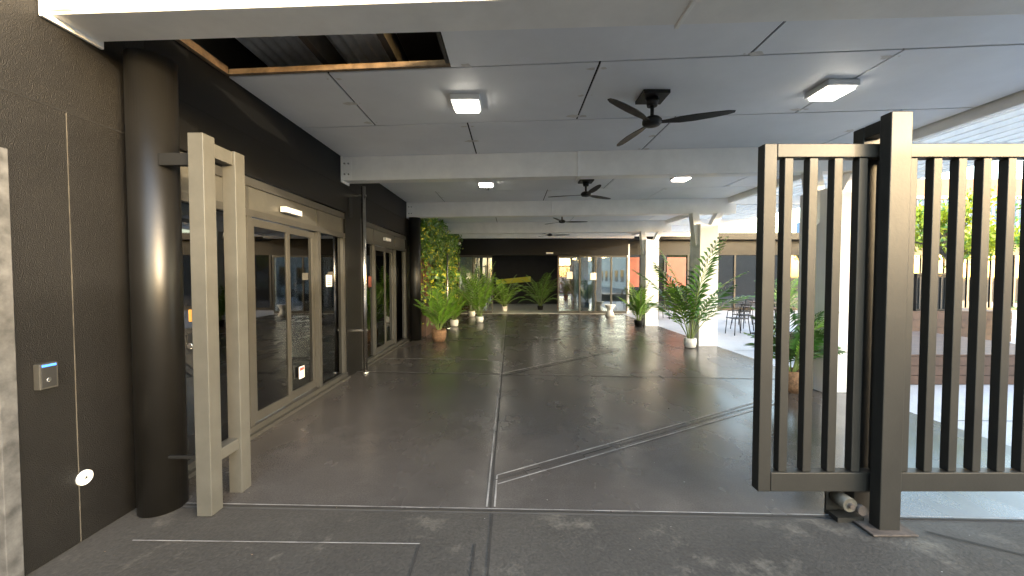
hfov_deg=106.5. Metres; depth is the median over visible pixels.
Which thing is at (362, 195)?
steel downpipe
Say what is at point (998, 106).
roof fascia
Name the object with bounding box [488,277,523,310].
potted palm
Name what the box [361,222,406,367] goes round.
automatic glass door
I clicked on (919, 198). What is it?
blue warehouse
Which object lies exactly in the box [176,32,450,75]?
open ceiling hatch
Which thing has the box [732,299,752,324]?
cafe chair
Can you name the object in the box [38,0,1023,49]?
white steel beam
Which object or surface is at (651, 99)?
ceiling fan
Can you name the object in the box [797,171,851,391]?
white column
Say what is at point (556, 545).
concrete apron
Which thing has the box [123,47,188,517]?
black steel column
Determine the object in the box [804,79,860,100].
ceiling lamp
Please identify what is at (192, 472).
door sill
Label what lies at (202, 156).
gate receiver post
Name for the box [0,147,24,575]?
service door
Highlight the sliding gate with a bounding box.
[752,144,1023,490]
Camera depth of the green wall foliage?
12.19 m
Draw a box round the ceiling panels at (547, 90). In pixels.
[229,14,1023,222]
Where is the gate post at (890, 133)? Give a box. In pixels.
[844,111,918,536]
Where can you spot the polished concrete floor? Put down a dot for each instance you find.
(382, 434)
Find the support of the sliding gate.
attached to the gate post at (890, 133)
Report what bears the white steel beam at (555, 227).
on the white column at (649, 252)
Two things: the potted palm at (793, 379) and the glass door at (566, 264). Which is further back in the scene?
the glass door at (566, 264)
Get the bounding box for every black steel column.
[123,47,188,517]
[409,217,420,340]
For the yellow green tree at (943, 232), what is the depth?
9.69 m
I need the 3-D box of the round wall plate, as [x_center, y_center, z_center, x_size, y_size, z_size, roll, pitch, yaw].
[-2.592,1.150,2.321,0.016,0.089,0.089,0,2,0]
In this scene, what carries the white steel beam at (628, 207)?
on the white column at (703, 237)
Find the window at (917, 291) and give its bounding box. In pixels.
[913,273,945,310]
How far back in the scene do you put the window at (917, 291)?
9.36 m
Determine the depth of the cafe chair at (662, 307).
14.27 m
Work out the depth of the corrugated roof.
3.76 m
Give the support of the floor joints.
on the polished concrete floor
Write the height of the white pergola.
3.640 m
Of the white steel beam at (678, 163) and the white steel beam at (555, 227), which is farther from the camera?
the white steel beam at (555, 227)
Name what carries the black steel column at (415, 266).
on the polished concrete floor
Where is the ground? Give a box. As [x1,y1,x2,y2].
[182,505,1023,522]
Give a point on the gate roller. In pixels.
(840, 506)
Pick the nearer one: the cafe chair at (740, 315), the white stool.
the cafe chair at (740, 315)
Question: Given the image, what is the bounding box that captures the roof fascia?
[632,90,1023,235]
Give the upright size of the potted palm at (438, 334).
1.587 m
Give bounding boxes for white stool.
[604,304,614,316]
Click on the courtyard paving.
(728, 340)
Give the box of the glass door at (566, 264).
[557,256,588,308]
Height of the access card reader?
0.140 m
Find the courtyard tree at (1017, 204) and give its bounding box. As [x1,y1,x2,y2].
[1013,197,1020,251]
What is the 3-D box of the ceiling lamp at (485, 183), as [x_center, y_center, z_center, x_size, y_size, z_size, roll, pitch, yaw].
[-0.500,-2.000,7.343,0.300,0.083,0.300,0,2,0]
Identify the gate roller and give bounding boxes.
[824,491,867,521]
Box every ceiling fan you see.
[549,217,587,223]
[551,179,610,198]
[607,89,735,145]
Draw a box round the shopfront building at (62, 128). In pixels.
[0,0,438,575]
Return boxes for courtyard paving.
[624,310,1016,445]
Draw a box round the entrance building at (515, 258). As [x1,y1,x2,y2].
[455,239,629,313]
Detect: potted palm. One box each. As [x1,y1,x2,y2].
[414,279,458,341]
[443,293,465,326]
[451,263,507,322]
[456,272,491,316]
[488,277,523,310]
[512,271,570,309]
[618,279,657,326]
[632,236,754,347]
[743,307,845,393]
[755,278,797,307]
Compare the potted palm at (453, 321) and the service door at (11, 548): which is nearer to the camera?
the service door at (11, 548)
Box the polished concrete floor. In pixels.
[186,314,1023,519]
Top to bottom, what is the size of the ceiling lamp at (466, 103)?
0.083 m
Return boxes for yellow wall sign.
[495,276,531,287]
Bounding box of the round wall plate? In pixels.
[75,469,92,485]
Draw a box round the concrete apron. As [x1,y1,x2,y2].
[26,507,1023,575]
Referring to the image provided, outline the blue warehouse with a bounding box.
[796,196,1020,232]
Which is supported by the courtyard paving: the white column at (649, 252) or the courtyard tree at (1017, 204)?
the courtyard tree at (1017, 204)
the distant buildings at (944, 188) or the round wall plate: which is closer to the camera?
the round wall plate
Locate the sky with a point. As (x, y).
(970, 170)
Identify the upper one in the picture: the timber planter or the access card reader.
the timber planter
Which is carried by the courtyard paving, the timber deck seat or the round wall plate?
the timber deck seat
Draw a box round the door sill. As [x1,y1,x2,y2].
[188,339,408,478]
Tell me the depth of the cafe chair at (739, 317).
10.54 m
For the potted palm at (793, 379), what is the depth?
5.20 m
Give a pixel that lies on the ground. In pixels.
(597, 513)
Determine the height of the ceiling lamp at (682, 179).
0.083 m
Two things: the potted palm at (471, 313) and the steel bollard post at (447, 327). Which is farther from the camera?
the potted palm at (471, 313)
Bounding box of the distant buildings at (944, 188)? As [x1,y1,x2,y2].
[916,179,1021,200]
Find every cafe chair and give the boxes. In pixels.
[658,297,669,318]
[725,304,750,335]
[730,302,753,330]
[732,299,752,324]
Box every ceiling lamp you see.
[450,94,481,112]
[478,181,493,186]
[670,177,690,181]
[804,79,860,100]
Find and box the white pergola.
[635,106,1023,235]
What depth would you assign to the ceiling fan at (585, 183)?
7.20 m
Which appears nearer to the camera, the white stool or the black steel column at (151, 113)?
the black steel column at (151, 113)
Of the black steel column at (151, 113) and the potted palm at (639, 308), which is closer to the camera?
the black steel column at (151, 113)
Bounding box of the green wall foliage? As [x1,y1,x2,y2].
[420,218,462,326]
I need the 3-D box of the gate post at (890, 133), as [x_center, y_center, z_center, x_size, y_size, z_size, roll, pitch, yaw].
[2.360,0.225,2.488,0.280,2.600,0.360,0,2,0]
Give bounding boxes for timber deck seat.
[790,331,1014,383]
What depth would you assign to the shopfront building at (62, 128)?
2.34 m
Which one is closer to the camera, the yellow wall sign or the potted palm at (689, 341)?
the potted palm at (689, 341)
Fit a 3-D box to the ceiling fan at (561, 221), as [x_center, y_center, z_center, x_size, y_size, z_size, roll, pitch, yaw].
[1.570,-1.993,10.812,1.177,0.307,1.292,0,2,0]
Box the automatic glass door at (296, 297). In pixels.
[180,151,347,471]
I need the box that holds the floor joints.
[132,321,1023,575]
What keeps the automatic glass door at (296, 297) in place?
attached to the shopfront building at (62, 128)
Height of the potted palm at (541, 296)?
1.973 m
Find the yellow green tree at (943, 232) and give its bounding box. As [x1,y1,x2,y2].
[915,185,1020,268]
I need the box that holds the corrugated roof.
[236,34,403,66]
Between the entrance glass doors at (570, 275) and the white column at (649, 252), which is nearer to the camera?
the white column at (649, 252)
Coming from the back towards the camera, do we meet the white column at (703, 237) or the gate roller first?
the white column at (703, 237)
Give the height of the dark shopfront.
3.600 m
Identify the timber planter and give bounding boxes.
[912,308,1011,341]
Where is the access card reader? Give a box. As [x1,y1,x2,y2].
[33,362,57,389]
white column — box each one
[639,231,662,325]
[689,213,723,345]
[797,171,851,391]
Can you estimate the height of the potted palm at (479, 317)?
2.125 m
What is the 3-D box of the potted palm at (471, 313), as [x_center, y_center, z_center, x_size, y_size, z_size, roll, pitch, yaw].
[-1.513,0.233,15.275,1.784,1.808,1.988,0,2,0]
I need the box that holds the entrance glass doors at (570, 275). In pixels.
[458,252,627,312]
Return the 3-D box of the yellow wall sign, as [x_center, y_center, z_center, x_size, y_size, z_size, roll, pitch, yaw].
[0.075,-0.335,21.725,2.050,0.650,0.450,0,2,0]
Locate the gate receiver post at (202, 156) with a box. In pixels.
[158,133,250,515]
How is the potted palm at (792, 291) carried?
on the courtyard paving
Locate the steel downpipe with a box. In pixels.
[348,186,368,373]
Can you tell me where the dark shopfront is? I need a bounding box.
[615,233,1018,309]
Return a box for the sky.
[719,160,1022,232]
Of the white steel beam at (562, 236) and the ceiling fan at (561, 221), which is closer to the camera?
the ceiling fan at (561, 221)
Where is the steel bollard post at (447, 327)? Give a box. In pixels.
[444,253,450,328]
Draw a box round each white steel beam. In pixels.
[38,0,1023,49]
[340,147,852,185]
[406,198,735,218]
[443,221,671,233]
[457,233,633,238]
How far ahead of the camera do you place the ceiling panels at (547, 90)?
3.77 m
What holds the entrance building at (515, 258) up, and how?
on the ground

